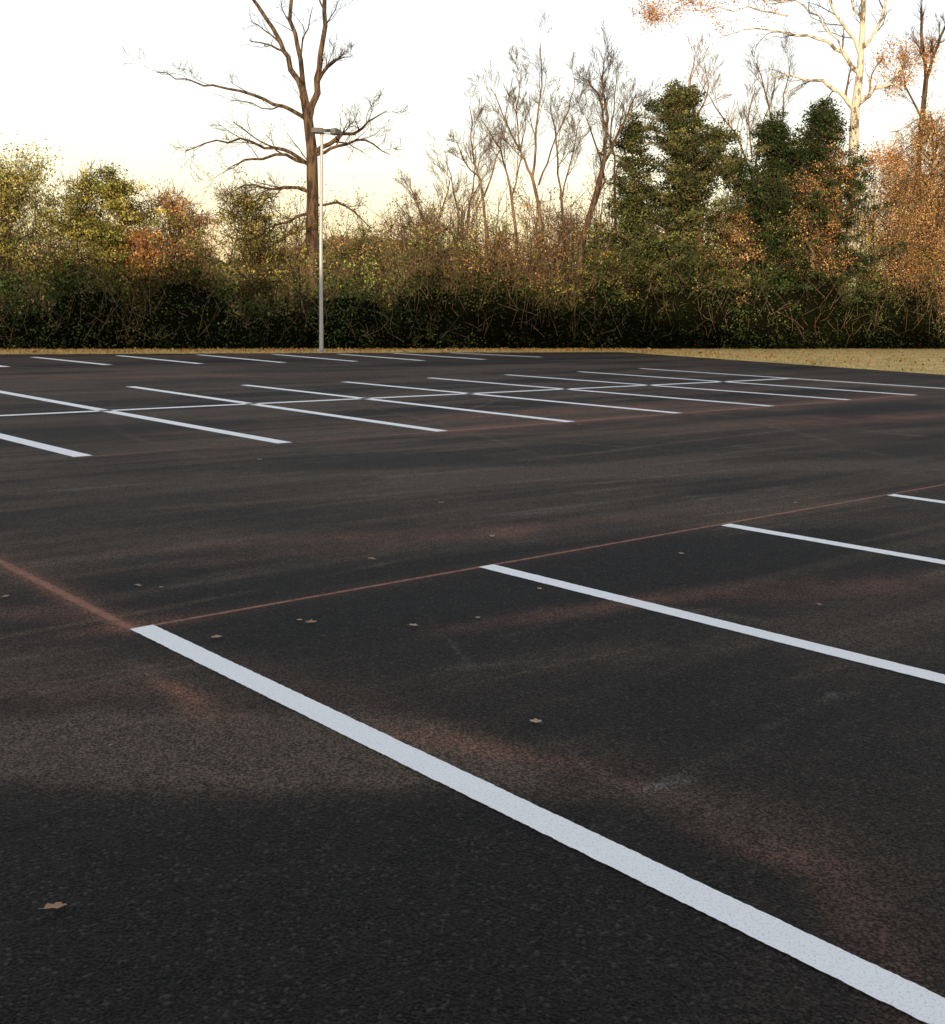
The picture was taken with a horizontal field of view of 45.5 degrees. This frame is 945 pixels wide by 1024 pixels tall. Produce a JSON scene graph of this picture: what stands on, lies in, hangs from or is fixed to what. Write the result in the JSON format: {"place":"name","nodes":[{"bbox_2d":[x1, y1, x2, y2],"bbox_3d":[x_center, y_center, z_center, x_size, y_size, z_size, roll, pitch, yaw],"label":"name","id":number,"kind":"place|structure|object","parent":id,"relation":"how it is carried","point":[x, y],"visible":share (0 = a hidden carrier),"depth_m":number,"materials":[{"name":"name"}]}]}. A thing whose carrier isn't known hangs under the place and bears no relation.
{"place":"outdoors","nodes":[
{"label":"outdoors","id":0,"kind":"place"},
{"bbox_2d":[1,234,916,314],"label":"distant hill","id":1,"kind":"structure","parent":0,"point":[303,273],"depth_m":227.46,"materials":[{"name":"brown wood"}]},
{"bbox_2d":[0,0,944,269],"label":"sky","id":2,"kind":"structure","parent":0,"point":[64,80],"materials":[{"name":"white"}]},
{"bbox_2d":[0,347,944,374],"bbox_3d":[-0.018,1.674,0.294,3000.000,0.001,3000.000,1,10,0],"label":"ground","id":3,"kind":"structure","parent":0,"point":[931,357],"depth_m":50.08,"materials":[{"name":"yellow plant"}]},
{"bbox_2d":[0,161,63,311],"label":"leafy tree","id":4,"kind":"object","parent":3,"relation":"on","point":[4,249],"visible":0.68,"depth_m":49.69,"materials":[{"name":"green plant"}]},
{"bbox_2d":[0,130,69,312],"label":"leafy tree","id":5,"kind":"object","parent":3,"relation":"on","point":[34,177],"visible":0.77,"depth_m":49.14,"materials":[{"name":"green plant"}]},
{"bbox_2d":[20,157,119,299],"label":"leafy tree","id":6,"kind":"object","parent":3,"relation":"on","point":[79,199],"visible":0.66,"depth_m":50.47,"materials":[{"name":"green plant"}]},
{"bbox_2d":[73,162,172,304],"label":"leafy tree","id":7,"kind":"object","parent":3,"relation":"on","point":[116,191],"visible":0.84,"depth_m":50.36,"materials":[{"name":"green plant"}]},
{"bbox_2d":[110,221,199,310],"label":"autumn tree","id":8,"kind":"object","parent":3,"relation":"on","point":[141,254],"visible":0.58,"depth_m":50.80,"materials":[{"name":"beige plant"}]},
{"bbox_2d":[116,179,235,302],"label":"autumn tree","id":9,"kind":"object","parent":3,"relation":"on","point":[174,206],"visible":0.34,"depth_m":53.95,"materials":[{"name":"orange plant"}]},
{"bbox_2d":[201,177,326,316],"bbox_3d":[-10.198,-11.836,53.935,5.316,8.273,6.392,8,12,34],"label":"leafy tree","id":10,"kind":"object","parent":3,"relation":"on","point":[260,247],"visible":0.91,"depth_m":52.92,"materials":[{"name":"green plant"}]},
{"bbox_2d":[119,0,409,312],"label":"bare tree","id":11,"kind":"object","parent":3,"relation":"on","point":[310,162],"visible":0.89,"depth_m":53.57,"materials":[{"name":"brown plant"}]},
{"bbox_2d":[310,127,341,352],"bbox_3d":[-6.179,-11.494,47.986,1.302,9.321,0.603,1,10,0],"label":"street lamp","id":12,"kind":"object","parent":3,"relation":"on","point":[332,131],"visible":0.96,"depth_m":47.91,"materials":[{"name":"metal"}]},
{"bbox_2d":[323,216,398,312],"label":"leafy tree","id":13,"kind":"object","parent":3,"relation":"on","point":[365,246],"visible":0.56,"depth_m":55.30,"materials":[{"name":"green plant"}]},
{"bbox_2d":[393,152,474,285],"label":"bare tree","id":14,"kind":"object","parent":3,"relation":"on","point":[414,194],"visible":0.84,"depth_m":59.14,"materials":[{"name":"beige plant"}]},
{"bbox_2d":[374,194,502,294],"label":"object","id":15,"kind":"object","parent":3,"relation":"on","point":[423,236],"visible":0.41,"depth_m":57.65,"materials":[{"name":"beige plant"}]},
{"bbox_2d":[424,130,500,282],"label":"bare tree","id":16,"kind":"object","parent":3,"relation":"on","point":[473,192],"visible":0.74,"depth_m":61.36,"materials":[{"name":"beige plant"}]},
{"bbox_2d":[0,142,939,315],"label":"woodland","id":17,"kind":"object","parent":3,"relation":"on","point":[346,236],"visible":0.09,"depth_m":59.50,"materials":[{"name":"brown plant"}]},
{"bbox_2d":[0,352,944,1023],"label":"parking lot","id":18,"kind":"structure","parent":3,"relation":"on","point":[194,842],"depth_m":5.21,"materials":[{"name":"black asphalt"}]},
{"bbox_2d":[0,433,92,456],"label":"parking line","id":19,"kind":"object","parent":18,"relation":"on","point":[42,446],"visible":1,"depth_m":14.16,"materials":[{"name":"white paint"}]},
{"bbox_2d":[37,902,66,908],"bbox_3d":[-1.203,1.130,3.226,0.081,0.008,0.034,1,10,-26],"label":"fallen leaf","id":20,"kind":"object","parent":18,"relation":"on","point":[55,905],"visible":1,"depth_m":3.23,"materials":[{"name":"brown plant"}]},
{"bbox_2d":[33,357,110,364],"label":"parking line","id":21,"kind":"object","parent":18,"relation":"on","point":[72,361],"visible":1,"depth_m":37.72,"materials":[{"name":"white paint"}]},
{"bbox_2d":[0,391,289,442],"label":"parking line","id":22,"kind":"object","parent":18,"relation":"on","point":[171,422],"visible":1,"depth_m":17.68,"materials":[{"name":"white paint"}]},
{"bbox_2d":[116,355,203,363],"bbox_3d":[-11.255,-5.437,40.088,0.306,0.001,7.731,-7,12,-36],"label":"parking line","id":23,"kind":"object","parent":18,"relation":"on","point":[160,359],"visible":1,"depth_m":39.90,"materials":[{"name":"white paint"}]},
{"bbox_2d":[203,355,284,362],"bbox_3d":[-8.680,-5.684,41.649,0.306,0.001,7.697,-6,12,-35],"label":"parking line","id":24,"kind":"object","parent":18,"relation":"on","point":[246,359],"visible":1,"depth_m":40.77,"materials":[{"name":"white paint"}]},
{"bbox_2d":[128,386,446,431],"bbox_3d":[-4.107,-2.018,21.038,0.236,0.001,11.760,-7,13,-38],"label":"parking line","id":25,"kind":"object","parent":18,"relation":"on","point":[369,420],"visible":1,"depth_m":19.57,"materials":[{"name":"white paint"}]},
{"bbox_2d":[272,354,349,360],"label":"parking line","id":26,"kind":"object","parent":18,"relation":"on","point":[311,357],"visible":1,"depth_m":43.12,"materials":[{"name":"white paint"}]},
{"bbox_2d":[342,354,425,360],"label":"parking line","id":27,"kind":"object","parent":18,"relation":"on","point":[384,357],"visible":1,"depth_m":43.86,"materials":[{"name":"white paint"}]},
{"bbox_2d":[0,378,784,415],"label":"parking line","id":28,"kind":"object","parent":18,"relation":"on","point":[357,398],"visible":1,"depth_m":22.35,"materials":[{"name":"white paint"}]},
{"bbox_2d":[244,385,573,421],"bbox_3d":[-1.895,-2.226,22.356,0.236,0.001,10.975,-8,13,-39],"label":"parking line","id":29,"kind":"object","parent":18,"relation":"on","point":[420,404],"visible":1,"depth_m":21.11,"materials":[{"name":"white paint"}]},
{"bbox_2d":[396,353,474,358],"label":"parking line","id":30,"kind":"object","parent":18,"relation":"on","point":[439,356],"visible":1,"depth_m":45.57,"materials":[{"name":"white paint"}]},
{"bbox_2d":[463,353,532,356],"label":"parking line","id":31,"kind":"object","parent":18,"relation":"on","point":[504,355],"visible":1,"depth_m":47.45,"materials":[{"name":"white paint"}]},
{"bbox_2d":[347,382,679,412],"bbox_3d":[0.231,-2.506,24.079,0.236,0.001,10.741,-8,13,-39],"label":"parking line","id":32,"kind":"object","parent":18,"relation":"on","point":[521,398],"visible":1,"depth_m":23.01,"materials":[{"name":"white paint"}]},
{"bbox_2d":[530,718,541,722],"bbox_3d":[0.270,0.880,4.739,0.071,0.007,0.037,2,14,36],"label":"fallen leaf","id":33,"kind":"object","parent":18,"relation":"on","point":[535,720],"visible":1,"depth_m":4.74,"materials":[{"name":"beige plant"}]},
{"bbox_2d":[131,625,944,1023],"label":"parking line","id":34,"kind":"object","parent":18,"relation":"on","point":[899,993],"visible":1,"depth_m":3.59,"materials":[{"name":"white paint"}]},
{"bbox_2d":[433,378,771,405],"bbox_3d":[2.320,-2.829,26.043,0.236,0.001,11.034,-7,13,-39],"label":"parking line","id":35,"kind":"object","parent":18,"relation":"on","point":[611,392],"visible":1,"depth_m":24.93,"materials":[{"name":"white paint"}]},
{"bbox_2d":[513,375,850,399],"bbox_3d":[4.451,-3.147,27.984,0.236,0.001,11.104,-7,13,-38],"label":"parking line","id":36,"kind":"object","parent":18,"relation":"on","point":[690,388],"visible":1,"depth_m":26.93,"materials":[{"name":"white paint"}]},
{"bbox_2d":[481,564,944,683],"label":"parking line","id":37,"kind":"object","parent":18,"relation":"on","point":[878,662],"visible":1,"depth_m":6.23,"materials":[{"name":"white paint"}]},
{"bbox_2d":[581,371,911,394],"bbox_3d":[6.621,-3.469,29.942,0.236,0.001,11.410,-7,12,-36],"label":"parking line","id":38,"kind":"object","parent":18,"relation":"on","point":[759,384],"visible":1,"depth_m":28.83,"materials":[{"name":"white paint"}]},
{"bbox_2d":[638,368,944,388],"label":"parking line","id":39,"kind":"object","parent":18,"relation":"on","point":[796,378],"visible":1,"depth_m":31.80,"materials":[{"name":"white paint"}]},
{"bbox_2d":[721,524,944,563],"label":"parking line","id":40,"kind":"object","parent":18,"relation":"on","point":[928,559],"visible":1,"depth_m":8.55,"materials":[{"name":"white paint"}]},
{"bbox_2d":[888,494,944,502],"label":"parking line","id":41,"kind":"object","parent":18,"relation":"on","point":[918,498],"visible":1,"depth_m":10.78,"materials":[{"name":"white paint"}]},
{"bbox_2d":[0,190,944,349],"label":"hedgerow","id":42,"kind":"object","parent":3,"relation":"on","point":[177,314],"visible":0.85,"depth_m":55.32,"materials":[{"name":"green plant"}]},
{"bbox_2d":[442,80,523,271],"bbox_3d":[0.076,-16.025,60.556,4.824,14.434,3.356,-5,11,-29],"label":"bare tree","id":43,"kind":"object","parent":3,"relation":"on","point":[473,156],"visible":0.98,"depth_m":59.77,"materials":[{"name":"beige plant"}]},
{"bbox_2d":[444,217,556,306],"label":"autumn tree","id":44,"kind":"object","parent":3,"relation":"on","point":[506,252],"visible":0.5,"depth_m":57.25,"materials":[{"name":"beige plant"}]},
{"bbox_2d":[468,91,547,276],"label":"bare tree","id":45,"kind":"object","parent":3,"relation":"on","point":[507,175],"visible":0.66,"depth_m":61.80,"materials":[{"name":"beige plant"}]},
{"bbox_2d":[467,7,598,303],"bbox_3d":[2.947,-17.415,59.247,7.441,17.683,3.469,2,10,9],"label":"bare tree","id":46,"kind":"object","parent":3,"relation":"on","point":[511,99],"visible":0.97,"depth_m":59.04,"materials":[{"name":"beige plant"}]},
{"bbox_2d":[513,195,605,308],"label":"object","id":47,"kind":"object","parent":3,"relation":"on","point":[561,232],"visible":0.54,"depth_m":59.67,"materials":[{"name":"beige plant"}]},
{"bbox_2d":[532,77,592,306],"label":"bare tree","id":48,"kind":"object","parent":3,"relation":"on","point":[573,149],"visible":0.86,"depth_m":64.07,"materials":[{"name":"beige plant"}]},
{"bbox_2d":[558,237,646,308],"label":"leafy tree","id":49,"kind":"object","parent":3,"relation":"on","point":[598,256],"visible":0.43,"depth_m":57.47,"materials":[{"name":"green plant"}]},
{"bbox_2d":[567,19,661,303],"bbox_3d":[7.180,-16.525,57.583,3.663,16.590,4.636,-8,13,-40],"label":"bare tree","id":50,"kind":"object","parent":3,"relation":"on","point":[601,176],"visible":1,"depth_m":56.92,"materials":[{"name":"brown plant"}]},
{"bbox_2d":[583,54,656,250],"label":"bare tree","id":51,"kind":"object","parent":3,"relation":"on","point":[621,97],"visible":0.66,"depth_m":64.78,"materials":[{"name":"beige plant"}]},
{"bbox_2d":[587,110,695,292],"bbox_3d":[8.663,-15.002,59.851,5.449,12.864,7.192,9,13,41],"label":"cedar tree","id":52,"kind":"object","parent":3,"relation":"on","point":[632,141],"visible":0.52,"depth_m":59.17,"materials":[{"name":"green plant"}]},
{"bbox_2d":[548,76,768,313],"bbox_3d":[9.858,-15.648,59.651,11.919,14.214,9.903,1,10,0],"label":"cedar tree","id":53,"kind":"object","parent":3,"relation":"on","point":[672,111],"visible":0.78,"depth_m":58.15,"materials":[{"name":"green plant"}]},
{"bbox_2d":[662,115,746,284],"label":"cedar tree","id":54,"kind":"object","parent":3,"relation":"on","point":[717,132],"visible":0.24,"depth_m":60.22,"materials":[{"name":"green plant"}]},
{"bbox_2d":[681,33,737,260],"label":"bare tree","id":55,"kind":"object","parent":3,"relation":"on","point":[703,72],"visible":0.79,"depth_m":59.42,"materials":[{"name":"orange plant"}]},
{"bbox_2d":[684,190,776,316],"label":"autumn tree","id":56,"kind":"object","parent":3,"relation":"on","point":[734,237],"visible":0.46,"depth_m":60.25,"materials":[{"name":"beige plant"}]},
{"bbox_2d":[696,60,783,177],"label":"bare tree","id":57,"kind":"object","parent":3,"relation":"on","point":[756,106],"visible":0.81,"depth_m":67.44,"materials":[{"name":"beige plant"}]},
{"bbox_2d":[705,145,800,297],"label":"cedar tree","id":58,"kind":"object","parent":3,"relation":"on","point":[760,192],"visible":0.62,"depth_m":60.62,"materials":[{"name":"green plant"}]},
{"bbox_2d":[739,31,807,261],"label":"bare tree","id":59,"kind":"object","parent":3,"relation":"on","point":[768,85],"visible":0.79,"depth_m":69.29,"materials":[{"name":"beige plant"}]},
{"bbox_2d":[628,0,944,297],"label":"sycamore tree","id":60,"kind":"object","parent":3,"relation":"on","point":[855,103],"visible":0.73,"depth_m":62.91,"materials":[{"name":"beige plant"}]},
{"bbox_2d":[726,101,857,294],"bbox_3d":[16.624,-15.942,63.501,9.186,13.608,8.182,10,13,42],"label":"cedar tree","id":61,"kind":"object","parent":3,"relation":"on","point":[776,133],"visible":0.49,"depth_m":61.82,"materials":[{"name":"green plant"}]},
{"bbox_2d":[773,163,843,281],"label":"autumn tree","id":62,"kind":"object","parent":3,"relation":"on","point":[807,189],"visible":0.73,"depth_m":61.56,"materials":[{"name":"beige plant"}]},
{"bbox_2d":[730,89,914,311],"bbox_3d":[19.037,-16.331,63.776,11.335,14.335,8.067,1,10,0],"label":"cedar tree","id":63,"kind":"object","parent":3,"relation":"on","point":[822,118],"visible":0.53,"depth_m":61.84,"materials":[{"name":"green plant"}]},
{"bbox_2d":[788,128,882,280],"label":"autumn tree","id":64,"kind":"object","parent":3,"relation":"on","point":[836,188],"visible":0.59,"depth_m":61.82,"materials":[{"name":"orange plant"}]},
{"bbox_2d":[840,100,944,337],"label":"autumn tree","id":65,"kind":"object","parent":3,"relation":"on","point":[936,223],"visible":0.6,"depth_m":65.14,"materials":[{"name":"orange plant"}]},
{"bbox_2d":[857,154,944,304],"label":"autumn tree","id":66,"kind":"object","parent":3,"relation":"on","point":[887,238],"visible":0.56,"depth_m":64.70,"materials":[{"name":"orange plant"}]},
{"bbox_2d":[869,0,944,255],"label":"bare tree","id":67,"kind":"object","parent":3,"relation":"on","point":[932,50],"visible":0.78,"depth_m":68.21,"materials":[{"name":"brown plant"}]},
{"bbox_2d":[872,133,944,297],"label":"autumn tree","id":68,"kind":"object","parent":3,"relation":"on","point":[940,185],"visible":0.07,"depth_m":68.35,"materials":[{"name":"orange plant"}]}
]}

